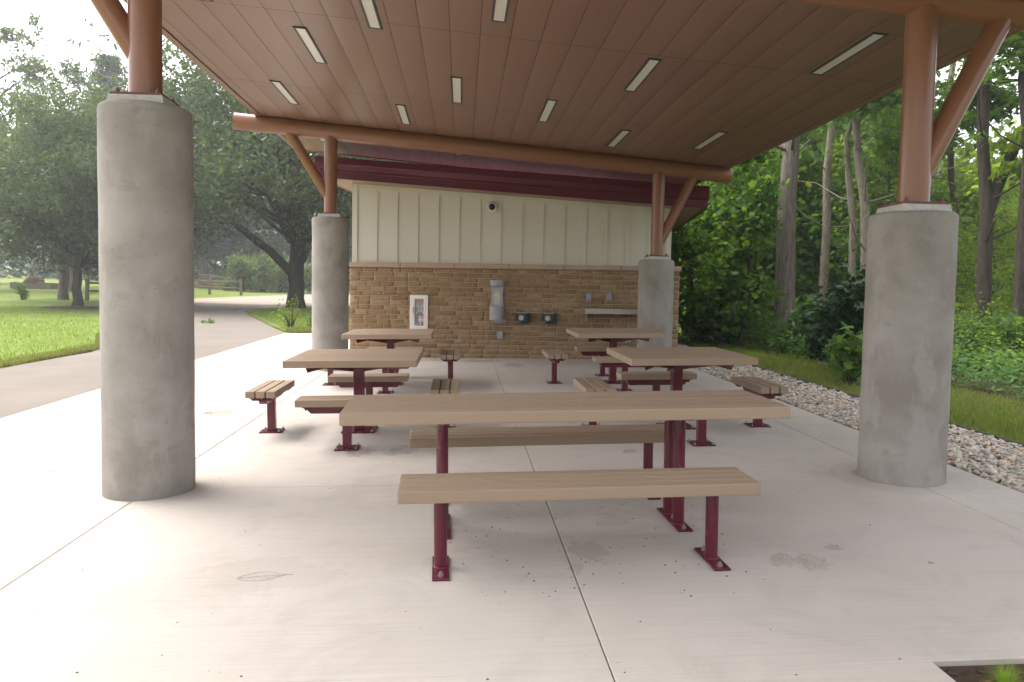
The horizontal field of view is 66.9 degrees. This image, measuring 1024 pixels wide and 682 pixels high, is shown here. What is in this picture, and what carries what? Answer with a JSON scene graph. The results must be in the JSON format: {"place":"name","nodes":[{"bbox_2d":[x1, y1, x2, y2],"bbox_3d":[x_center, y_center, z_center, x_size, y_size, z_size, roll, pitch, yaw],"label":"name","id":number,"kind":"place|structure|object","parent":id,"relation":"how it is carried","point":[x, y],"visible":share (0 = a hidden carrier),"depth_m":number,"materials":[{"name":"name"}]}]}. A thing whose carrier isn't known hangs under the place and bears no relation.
{"place":"outdoors","nodes":[
{"label":"outdoors","id":0,"kind":"place"},
{"bbox_2d":[0,305,99,360],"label":"lawn","id":1,"kind":"structure","parent":0,"point":[45,330],"depth_m":22.04,"materials":[{"name":"green plant"}]},
{"bbox_2d":[0,303,311,418],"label":"road","id":2,"kind":"structure","parent":0,"point":[27,386],"depth_m":13.65,"materials":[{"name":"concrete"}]},
{"bbox_2d":[0,0,1021,267],"label":"sky","id":3,"kind":"structure","parent":0,"point":[65,18],"materials":[{"name":"white"}]},
{"bbox_2d":[0,266,1023,441],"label":"ground","id":4,"kind":"structure","parent":0,"point":[39,298],"depth_m":32.32,"materials":[{"name":"green plant"}]},
{"bbox_2d":[0,11,54,128],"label":"locust tree","id":5,"kind":"object","parent":4,"relation":"on","point":[5,31],"visible":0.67,"depth_m":51.08,"materials":[{"name":"green plant"}]},
{"bbox_2d":[10,275,57,288],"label":"raised planter","id":6,"kind":"object","parent":4,"relation":"on","point":[35,281],"visible":0.88,"depth_m":59.42,"materials":[{"name":"grey stone"}]},
{"bbox_2d":[0,107,93,299],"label":"park tree","id":7,"kind":"object","parent":4,"relation":"on","point":[63,293],"depth_m":43.18,"materials":[{"name":"green plant"}]},
{"bbox_2d":[1,59,98,287],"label":"locust tree","id":8,"kind":"object","parent":4,"relation":"on","point":[70,69],"visible":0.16,"depth_m":59.16,"materials":[{"name":"green plant"}]},
{"bbox_2d":[0,333,99,367],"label":"lawn edge blades","id":9,"kind":"object","parent":4,"relation":"on","point":[35,357],"visible":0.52,"depth_m":14.90,"materials":[{"name":"green plant"}]},
{"bbox_2d":[52,52,127,253],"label":"pine tree","id":10,"kind":"object","parent":4,"relation":"on","point":[108,61],"visible":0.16,"depth_m":66.08,"materials":[{"name":"plant"}]},
{"bbox_2d":[0,68,216,305],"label":"oak tree","id":11,"kind":"object","parent":4,"relation":"on","point":[58,189],"visible":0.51,"depth_m":34.16,"materials":[{"name":"green plant"}]},
{"bbox_2d":[0,248,349,286],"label":"wood edge undergrowth","id":12,"kind":"object","parent":4,"relation":"on","point":[211,269],"visible":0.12,"depth_m":94.21,"materials":[{"name":"green plant"}]},
{"bbox_2d":[185,79,259,284],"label":"pine tree","id":13,"kind":"object","parent":4,"relation":"on","point":[202,258],"visible":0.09,"depth_m":79.37,"materials":[{"name":"plant"}]},
{"bbox_2d":[194,268,273,289],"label":"brush pile","id":14,"kind":"object","parent":4,"relation":"on","point":[212,283],"visible":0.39,"depth_m":68.44,"materials":[{"name":"brown"}]},
{"bbox_2d":[213,250,265,291],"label":"shrub","id":15,"kind":"object","parent":4,"relation":"on","point":[242,267],"visible":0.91,"depth_m":67.17,"materials":[{"name":"green plant"}]},
{"bbox_2d":[205,112,289,261],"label":"pine tree","id":16,"kind":"object","parent":4,"relation":"on","point":[247,246],"visible":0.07,"depth_m":81.22,"materials":[{"name":"plant"}]},
{"bbox_2d":[247,248,284,291],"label":"shrub","id":17,"kind":"object","parent":4,"relation":"on","point":[269,263],"visible":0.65,"depth_m":69.35,"materials":[{"name":"green plant"}]},
{"bbox_2d":[194,294,349,305],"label":"parking lot","id":18,"kind":"structure","parent":4,"relation":"on","point":[272,300],"depth_m":50.85,"materials":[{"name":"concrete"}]},
{"bbox_2d":[253,136,314,261],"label":"pine tree","id":19,"kind":"object","parent":4,"relation":"on","point":[283,242],"visible":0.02,"depth_m":88.04,"materials":[{"name":"green plant"}]},
{"bbox_2d":[269,291,302,327],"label":"weed","id":20,"kind":"object","parent":4,"relation":"on","point":[292,320],"visible":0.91,"depth_m":24.55,"materials":[{"name":"green plant"}]},
{"bbox_2d":[247,306,683,332],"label":"grass island","id":21,"kind":"structure","parent":4,"relation":"on","point":[274,324],"depth_m":33.04,"materials":[{"name":"green plant"}]},
{"bbox_2d":[0,18,418,307],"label":"oak tree","id":22,"kind":"object","parent":21,"relation":"on","point":[287,211],"visible":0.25,"depth_m":35.67,"materials":[{"name":"green plant"}]},
{"bbox_2d":[248,310,349,328],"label":"island blades","id":23,"kind":"object","parent":21,"relation":"on","point":[271,316],"visible":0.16,"depth_m":30.69,"materials":[{"name":"green plant"}]},
{"bbox_2d":[0,333,1023,681],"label":"patio slab","id":24,"kind":"structure","parent":4,"relation":"on","point":[332,581],"depth_m":4.16,"materials":[{"name":"concrete"}]},
{"bbox_2d":[245,380,294,432],"bbox_3d":[-2.391,0.670,7.711,0.279,0.460,0.863,0,4,-4],"label":"bench","id":25,"kind":"object","parent":24,"relation":"on","point":[268,392],"visible":1,"depth_m":7.66,"materials":[{"name":"wood"}]},
{"bbox_2d":[294,395,360,450],"bbox_3d":[-1.471,0.732,6.920,0.863,0.460,0.279,0,4,-4],"label":"bench","id":26,"kind":"object","parent":24,"relation":"on","point":[334,404],"visible":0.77,"depth_m":6.86,"materials":[{"name":"wood"},{"name":"metal"}]},
{"bbox_2d":[282,349,422,433],"bbox_3d":[-1.526,0.514,7.754,1.224,0.766,1.249,0,4,-4],"label":"picnic table","id":27,"kind":"object","parent":24,"relation":"on","point":[358,362],"visible":0.95,"depth_m":7.50,"materials":[{"name":"wood"},{"name":"metal"}]},
{"bbox_2d":[328,373,408,394],"bbox_3d":[-1.580,0.601,8.591,0.863,0.460,0.279,0,4,-4],"label":"bench","id":28,"kind":"object","parent":24,"relation":"on","point":[345,380],"visible":0.59,"depth_m":8.51,"materials":[{"name":"brown wood"}]},
{"bbox_2d":[341,329,433,385],"bbox_3d":[-1.750,0.243,11.207,1.224,0.766,1.249,0,4,-4],"label":"picnic table","id":29,"kind":"object","parent":24,"relation":"on","point":[390,337],"visible":0.82,"depth_m":10.80,"materials":[{"name":"wood"},{"name":"metal"}]},
{"bbox_2d":[430,379,459,427],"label":"bench","id":30,"kind":"object","parent":24,"relation":"on","point":[445,386],"visible":0.54,"depth_m":7.62,"materials":[{"name":"brown wood"}]},
{"bbox_2d":[440,350,459,379],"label":"bench","id":31,"kind":"object","parent":24,"relation":"on","point":[449,356],"visible":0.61,"depth_m":11.01,"materials":[{"name":"brown wood"}]},
{"bbox_2d":[315,156,709,358],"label":"restroom building","id":32,"kind":"structure","parent":24,"relation":"on","point":[447,242],"depth_m":14.89,"materials":[{"name":"brick"}]},
{"bbox_2d":[410,295,427,328],"bbox_3d":[-1.808,-0.564,15.129,0.353,0.664,0.167,1,3,5],"label":"extinguisher cabinet","id":33,"kind":"object","parent":32,"relation":"attached to","point":[418,303],"visible":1,"depth_m":15.07,"materials":[{"name":"white metal"}]},
{"bbox_2d":[489,280,505,322],"bbox_3d":[-0.279,-0.748,14.794,0.308,0.820,0.267,1,3,5],"label":"bottle filler","id":34,"kind":"object","parent":32,"relation":"attached to","point":[497,312],"visible":1,"depth_m":14.85,"materials":[{"name":"grey metal"}]},
{"bbox_2d":[585,308,636,320],"bbox_3d":[1.931,-0.483,14.576,1.120,0.235,0.324,1,3,5],"label":"wall shelf","id":35,"kind":"object","parent":32,"relation":"attached to","point":[611,311],"depth_m":14.70,"materials":[{"name":"silver metal"}]},
{"bbox_2d":[409,424,663,499],"bbox_3d":[0.232,0.852,5.397,1.864,0.460,0.364,0,5,-6],"label":"bench","id":36,"kind":"object","parent":24,"relation":"on","point":[647,435],"visible":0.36,"depth_m":5.26,"materials":[{"name":"wood"}]},
{"bbox_2d":[542,349,567,383],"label":"bench","id":37,"kind":"object","parent":24,"relation":"on","point":[555,356],"visible":1,"depth_m":11.29,"materials":[{"name":"beige wood"}]},
{"bbox_2d":[90,0,1023,501],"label":"picnic shelter","id":38,"kind":"object","parent":24,"relation":"on","point":[742,76],"visible":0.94,"depth_m":7.37,"materials":[{"name":"concrete"}]},
{"bbox_2d":[269,80,299,104],"bbox_3d":[-3.246,-3.549,11.098,0.148,0.024,1.270,1,3,-4],"label":"ceiling light","id":39,"kind":"object","parent":38,"relation":"attached to","point":[280,87],"visible":1,"depth_m":11.04,"materials":[{"name":"grey plastic"}]},
{"bbox_2d":[292,26,326,63],"bbox_3d":[-2.273,-3.332,8.765,0.148,0.024,1.270,1,3,-4],"label":"ceiling light","id":40,"kind":"object","parent":38,"relation":"attached to","point":[308,42],"visible":1,"depth_m":8.69,"materials":[{"name":"grey plastic"}]},
{"bbox_2d":[359,0,382,29],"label":"ceiling light","id":41,"kind":"object","parent":38,"relation":"attached to","point":[370,13],"visible":1,"depth_m":7.54,"materials":[{"name":"grey plastic"}]},
{"bbox_2d":[450,76,462,103],"bbox_3d":[-0.717,-3.251,10.066,0.148,0.024,1.270,1,3,-4],"label":"ceiling light","id":42,"kind":"object","parent":38,"relation":"attached to","point":[457,90],"visible":1,"depth_m":10.00,"materials":[{"name":"grey plastic"}]},
{"bbox_2d":[491,0,509,22],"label":"ceiling light","id":43,"kind":"object","parent":38,"relation":"attached to","point":[500,8],"visible":1,"depth_m":7.12,"materials":[{"name":"grey plastic"}]},
{"bbox_2d":[537,99,557,121],"bbox_3d":[0.484,-3.168,10.691,0.148,0.024,1.270,1,3,-4],"label":"ceiling light","id":44,"kind":"object","parent":38,"relation":"attached to","point":[547,110],"visible":1,"depth_m":10.63,"materials":[{"name":"grey plastic"}]},
{"bbox_2d":[623,58,661,91],"bbox_3d":[1.450,-2.969,8.688,0.148,0.024,1.270,1,3,-4],"label":"ceiling light","id":45,"kind":"object","parent":38,"relation":"attached to","point":[644,72],"visible":1,"depth_m":8.62,"materials":[{"name":"grey plastic"}]},
{"bbox_2d":[809,32,888,74],"bbox_3d":[3.195,-2.734,7.420,0.148,0.024,1.270,1,3,-4],"label":"ceiling light","id":46,"kind":"object","parent":38,"relation":"attached to","point":[864,43],"visible":1,"depth_m":7.34,"materials":[{"name":"grey plastic"}]},
{"bbox_2d":[339,390,790,538],"bbox_3d":[0.305,0.746,4.790,2.604,0.766,0.724,0,4,-5],"label":"picnic table","id":47,"kind":"object","parent":24,"relation":"on","point":[674,411],"visible":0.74,"depth_m":4.57,"materials":[{"name":"wood"}]},
{"bbox_2d":[397,467,760,580],"bbox_3d":[0.344,0.953,4.100,1.860,0.460,0.364,0,4,-5],"label":"bench","id":48,"kind":"object","parent":24,"relation":"on","point":[439,491],"visible":1,"depth_m":4.00,"materials":[{"name":"wood"},{"name":"metal"}]},
{"bbox_2d":[573,378,614,424],"bbox_3d":[0.823,0.655,7.910,0.279,0.460,0.863,0,4,-4],"label":"bench","id":49,"kind":"object","parent":24,"relation":"on","point":[590,384],"visible":0.59,"depth_m":7.78,"materials":[{"name":"brown wood"}]},
{"bbox_2d":[574,346,630,375],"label":"bench","id":50,"kind":"object","parent":24,"relation":"on","point":[591,350],"visible":0.76,"depth_m":12.17,"materials":[{"name":"brown wood"}]},
{"bbox_2d":[566,328,664,383],"bbox_3d":[1.485,0.229,11.397,1.224,0.766,1.249,0,4,-4],"label":"picnic table","id":51,"kind":"object","parent":24,"relation":"on","point":[612,336],"visible":0.91,"depth_m":11.18,"materials":[{"name":"beige wood"}]},
{"bbox_2d":[592,356,644,390],"bbox_3d":[1.540,0.448,10.563,0.863,0.460,0.279,0,4,-4],"label":"bench","id":52,"kind":"object","parent":24,"relation":"on","point":[606,361],"visible":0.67,"depth_m":10.51,"materials":[{"name":"beige wood"}]},
{"bbox_2d":[616,371,696,390],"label":"bench","id":53,"kind":"object","parent":24,"relation":"on","point":[655,379],"visible":0.63,"depth_m":8.69,"materials":[{"name":"beige wood"}]},
{"bbox_2d":[607,347,757,428],"bbox_3d":[1.688,0.499,7.952,1.224,0.766,1.249,0,4,-4],"label":"picnic table","id":54,"kind":"object","parent":24,"relation":"on","point":[676,360],"visible":0.88,"depth_m":7.62,"materials":[{"name":"brown wood"}]},
{"bbox_2d":[687,420,715,445],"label":"bench","id":55,"kind":"object","parent":24,"relation":"on","point":[701,431],"visible":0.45,"depth_m":7.09,"materials":[{"name":"red metal"}]},
{"bbox_2d":[731,376,788,426],"bbox_3d":[2.545,0.647,8.021,0.279,0.460,0.863,0,4,-4],"label":"bench","id":56,"kind":"object","parent":24,"relation":"on","point":[758,386],"visible":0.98,"depth_m":7.90,"materials":[{"name":"brown wood"}]},
{"bbox_2d":[681,303,737,344],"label":"bush","id":57,"kind":"object","parent":4,"relation":"on","point":[707,340],"visible":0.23,"depth_m":18.59,"materials":[{"name":"green plant"}]},
{"bbox_2d":[671,181,768,344],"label":"maple sapling","id":58,"kind":"object","parent":4,"relation":"on","point":[686,245],"visible":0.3,"depth_m":18.48,"materials":[{"name":"green plant"}]},
{"bbox_2d":[678,151,798,344],"bbox_3d":[5.090,-2.245,18.112,3.134,4.847,2.966,0,4,-22],"label":"maple sapling","id":59,"kind":"object","parent":4,"relation":"on","point":[717,270],"visible":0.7,"depth_m":17.75,"materials":[{"name":"green plant"}]},
{"bbox_2d":[674,145,811,330],"bbox_3d":[7.221,-3.495,24.504,5.135,6.989,6.164,1,3,-4],"label":"maple sapling","id":60,"kind":"object","parent":4,"relation":"on","point":[765,264],"visible":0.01,"depth_m":23.59,"materials":[{"name":"green plant"}]},
{"bbox_2d":[674,148,813,332],"bbox_3d":[6.038,-3.024,21.231,4.298,6.706,4.488,1,3,-4],"label":"maple sapling","id":61,"kind":"object","parent":4,"relation":"on","point":[770,168],"visible":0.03,"depth_m":21.18,"materials":[{"name":"green plant"}]},
{"bbox_2d":[701,174,789,348],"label":"maple sapling","id":62,"kind":"object","parent":4,"relation":"on","point":[741,315],"visible":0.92,"depth_m":17.25,"materials":[{"name":"green plant"}]},
{"bbox_2d":[758,122,874,324],"bbox_3d":[9.181,-4.100,26.616,5.616,7.753,6.380,1,3,-4],"label":"maple sapling","id":63,"kind":"object","parent":4,"relation":"on","point":[802,140],"visible":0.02,"depth_m":25.32,"materials":[{"name":"green plant"}]},
{"bbox_2d":[793,283,840,359],"bbox_3d":[6.177,-0.306,14.638,1.672,1.558,1.949,1,3,-4],"label":"dark bush","id":64,"kind":"object","parent":4,"relation":"on","point":[811,338],"visible":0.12,"depth_m":14.67,"materials":[{"name":"green plant"}]},
{"bbox_2d":[799,249,865,373],"bbox_3d":[5.516,-0.563,12.308,1.584,2.368,1.667,1,3,-4],"label":"dark bush","id":65,"kind":"object","parent":4,"relation":"on","point":[848,309],"visible":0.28,"depth_m":12.26,"materials":[{"name":"green plant"}]},
{"bbox_2d":[821,322,862,385],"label":"sapling","id":66,"kind":"object","parent":4,"relation":"on","point":[849,357],"visible":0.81,"depth_m":11.24,"materials":[{"name":"green plant"}]},
{"bbox_2d":[795,134,896,292],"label":"maple sapling","id":67,"kind":"object","parent":4,"relation":"on","point":[841,159],"visible":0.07,"depth_m":23.02,"materials":[{"name":"green plant"}]},
{"bbox_2d":[800,118,898,289],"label":"maple sapling","id":68,"kind":"object","parent":4,"relation":"on","point":[839,142],"visible":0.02,"depth_m":24.58,"materials":[{"name":"green plant"}]},
{"bbox_2d":[678,331,1023,441],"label":"grass strip","id":69,"kind":"object","parent":4,"relation":"on","point":[762,353],"depth_m":11.04,"materials":[{"name":"green plant"}]},
{"bbox_2d":[678,341,1023,446],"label":"steel edging","id":70,"kind":"object","parent":4,"relation":"on","point":[957,425],"visible":0.17,"depth_m":10.03,"materials":[{"name":"grey metal"}]},
{"bbox_2d":[714,365,1014,483],"bbox_3d":[3.770,0.455,13.758,1.374,0.428,21.171,1,3,-2],"label":"gravel base","id":71,"kind":"object","parent":4,"relation":"on","point":[858,429],"visible":0.01,"depth_m":9.49,"materials":[{"name":"grey gravel"}]},
{"bbox_2d":[677,342,1023,492],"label":"river pebbles","id":72,"kind":"object","parent":71,"relation":"on","point":[1008,472],"visible":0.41,"depth_m":7.68,"materials":[{"name":"gravel"}]},
{"bbox_2d":[756,356,1023,444],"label":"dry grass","id":73,"kind":"structure","parent":4,"relation":"on","point":[955,415],"depth_m":9.69,"materials":[{"name":"green plant"}]},
{"bbox_2d":[812,90,977,292],"bbox_3d":[9.949,-3.142,20.311,3.830,7.041,3.452,4,4,40],"label":"maple sapling","id":74,"kind":"object","parent":4,"relation":"on","point":[884,176],"visible":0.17,"depth_m":20.53,"materials":[{"name":"green plant"}]},
{"bbox_2d":[938,187,1011,332],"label":"maple sapling","id":75,"kind":"object","parent":4,"relation":"on","point":[960,256],"visible":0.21,"depth_m":17.36,"materials":[{"name":"green plant"}]},
{"bbox_2d":[939,664,1023,681],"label":"soil bed","id":76,"kind":"object","parent":4,"relation":"on","point":[967,677],"depth_m":3.02,"materials":[{"name":"brown soil"}]},
{"bbox_2d":[971,655,1023,681],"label":"grass tuft","id":77,"kind":"object","parent":76,"relation":"on","point":[1004,677],"visible":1,"depth_m":2.91,"materials":[{"name":"green plant"}]},
{"bbox_2d":[954,276,1012,338],"bbox_3d":[9.409,-0.429,15.487,1.856,1.764,1.468,2,3,12],"label":"bush","id":78,"kind":"object","parent":4,"relation":"on","point":[974,310],"visible":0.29,"depth_m":15.43,"materials":[{"name":"green plant"}]},
{"bbox_2d":[957,244,1014,335],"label":"maple sapling","id":79,"kind":"object","parent":4,"relation":"on","point":[1001,279],"visible":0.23,"depth_m":16.00,"materials":[{"name":"green plant"}]},
{"bbox_2d":[957,195,1018,313],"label":"maple sapling","id":80,"kind":"object","parent":4,"relation":"on","point":[1008,246],"visible":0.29,"depth_m":19.45,"materials":[{"name":"green plant"}]},
{"bbox_2d":[706,333,1023,411],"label":"forest floor","id":81,"kind":"structure","parent":0,"point":[1010,394],"depth_m":11.64,"materials":[{"name":"green plant"}]},
{"bbox_2d":[768,136,814,346],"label":"tree trunk","id":82,"kind":"object","parent":81,"relation":"on","point":[785,273],"visible":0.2,"depth_m":18.17,"materials":[{"name":"grey wood"}]},
{"bbox_2d":[734,148,779,166],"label":"overhanging branch","id":83,"kind":"object","parent":82,"relation":"attached to","point":[761,159],"visible":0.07,"depth_m":15.54,"materials":[{"name":"green plant"}]},
{"bbox_2d":[766,292,820,355],"bbox_3d":[6.133,-0.347,16.216,1.365,1.363,1.556,1,3,-4],"label":"bush","id":84,"kind":"object","parent":81,"relation":"on","point":[798,311],"visible":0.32,"depth_m":16.32,"materials":[{"name":"green plant"}]},
{"bbox_2d":[761,140,859,325],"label":"maple sapling","id":85,"kind":"object","parent":81,"relation":"on","point":[810,199],"visible":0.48,"depth_m":22.48,"materials":[{"name":"green plant"}]},
{"bbox_2d":[762,94,897,304],"bbox_3d":[8.016,-6.348,20.538,6.903,12.912,7.761,1,3,-4],"label":"tree","id":86,"kind":"object","parent":81,"relation":"on","point":[825,242],"visible":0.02,"depth_m":20.34,"materials":[{"name":"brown plant"}]},
{"bbox_2d":[680,308,1006,357],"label":"undergrowth","id":87,"kind":"object","parent":81,"relation":"on","point":[768,334],"visible":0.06,"depth_m":17.54,"materials":[{"name":"green plant"}]},
{"bbox_2d":[726,318,1023,398],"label":"undergrowth","id":88,"kind":"object","parent":81,"relation":"on","point":[1002,370],"visible":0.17,"depth_m":11.71,"materials":[{"name":"green plant"}]},
{"bbox_2d":[801,47,1018,292],"bbox_3d":[8.659,-5.704,17.989,8.733,12.044,6.120,1,3,-4],"label":"tree","id":89,"kind":"object","parent":81,"relation":"on","point":[864,201],"visible":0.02,"depth_m":17.89,"materials":[{"name":"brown plant"}]},
{"bbox_2d":[812,88,901,134],"bbox_3d":[7.815,-5.213,17.237,2.781,1.472,1.540,1,3,-4],"label":"overhanging branch","id":90,"kind":"object","parent":89,"relation":"attached to","point":[892,98],"visible":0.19,"depth_m":16.90,"materials":[{"name":"green plant"}]},
{"bbox_2d":[817,101,1002,178],"bbox_3d":[9.417,-4.823,18.412,4.552,1.969,1.988,0,3,-15],"label":"overhanging branch","id":91,"kind":"object","parent":89,"relation":"attached to","point":[880,152],"visible":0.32,"depth_m":18.21,"materials":[{"name":"green plant"}]},
{"bbox_2d":[872,73,1019,143],"bbox_3d":[9.717,-4.918,16.383,3.607,1.627,1.890,1,3,-4],"label":"overhanging branch","id":92,"kind":"object","parent":89,"relation":"attached to","point":[1001,98],"visible":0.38,"depth_m":16.23,"materials":[{"name":"green plant"}]},
{"bbox_2d":[876,55,1011,201],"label":"tree","id":93,"kind":"object","parent":81,"relation":"on","point":[949,71],"visible":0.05,"depth_m":22.39,"materials":[{"name":"green plant"}]},
{"bbox_2d":[952,306,992,367],"bbox_3d":[8.051,-0.055,14.063,1.220,1.172,1.117,3,4,25],"label":"bush","id":94,"kind":"object","parent":81,"relation":"on","point":[969,330],"visible":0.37,"depth_m":13.87,"materials":[{"name":"green plant"}]},
{"bbox_2d":[932,57,1013,312],"bbox_3d":[11.424,-5.349,19.412,6.054,11.208,7.179,1,3,-4],"label":"tree","id":95,"kind":"object","parent":81,"relation":"on","point":[951,175],"visible":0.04,"depth_m":19.51,"materials":[{"name":"grey plant"}]},
{"bbox_2d":[935,179,1019,319],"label":"maple sapling","id":96,"kind":"object","parent":81,"relation":"on","point":[972,198],"visible":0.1,"depth_m":24.18,"materials":[{"name":"green plant"}]},
{"bbox_2d":[935,119,1021,308],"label":"tree","id":97,"kind":"object","parent":81,"relation":"on","point":[971,177],"visible":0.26,"depth_m":24.72,"materials":[{"name":"green plant"}]},
{"bbox_2d":[937,31,1023,338],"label":"tree","id":98,"kind":"object","parent":81,"relation":"on","point":[1018,295],"visible":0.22,"depth_m":14.56,"materials":[{"name":"plant"}]},
{"bbox_2d":[943,31,1023,84],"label":"overhanging branch","id":99,"kind":"object","parent":98,"relation":"attached to","point":[1015,42],"visible":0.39,"depth_m":14.28,"materials":[{"name":"green plant"}]},
{"bbox_2d":[952,303,1023,380],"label":"undergrowth","id":100,"kind":"object","parent":81,"relation":"on","point":[987,337],"visible":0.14,"depth_m":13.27,"materials":[{"name":"green plant"}]},
{"bbox_2d":[958,183,1018,315],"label":"maple sapling","id":101,"kind":"object","parent":81,"relation":"on","point":[1013,212],"visible":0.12,"depth_m":19.96,"materials":[{"name":"green plant"}]},
{"bbox_2d":[960,311,1023,368],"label":"bush","id":102,"kind":"object","parent":81,"relation":"on","point":[1002,327],"visible":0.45,"depth_m":13.58,"materials":[{"name":"green plant"}]},
{"bbox_2d":[973,67,1020,334],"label":"tree","id":103,"kind":"object","parent":81,"relation":"on","point":[990,192],"visible":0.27,"depth_m":15.43,"materials":[{"name":"grey plant"}]},
{"bbox_2d":[964,125,1023,187],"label":"overhanging branch","id":104,"kind":"object","parent":103,"relation":"attached to","point":[1003,145],"visible":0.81,"depth_m":14.99,"materials":[{"name":"green plant"}]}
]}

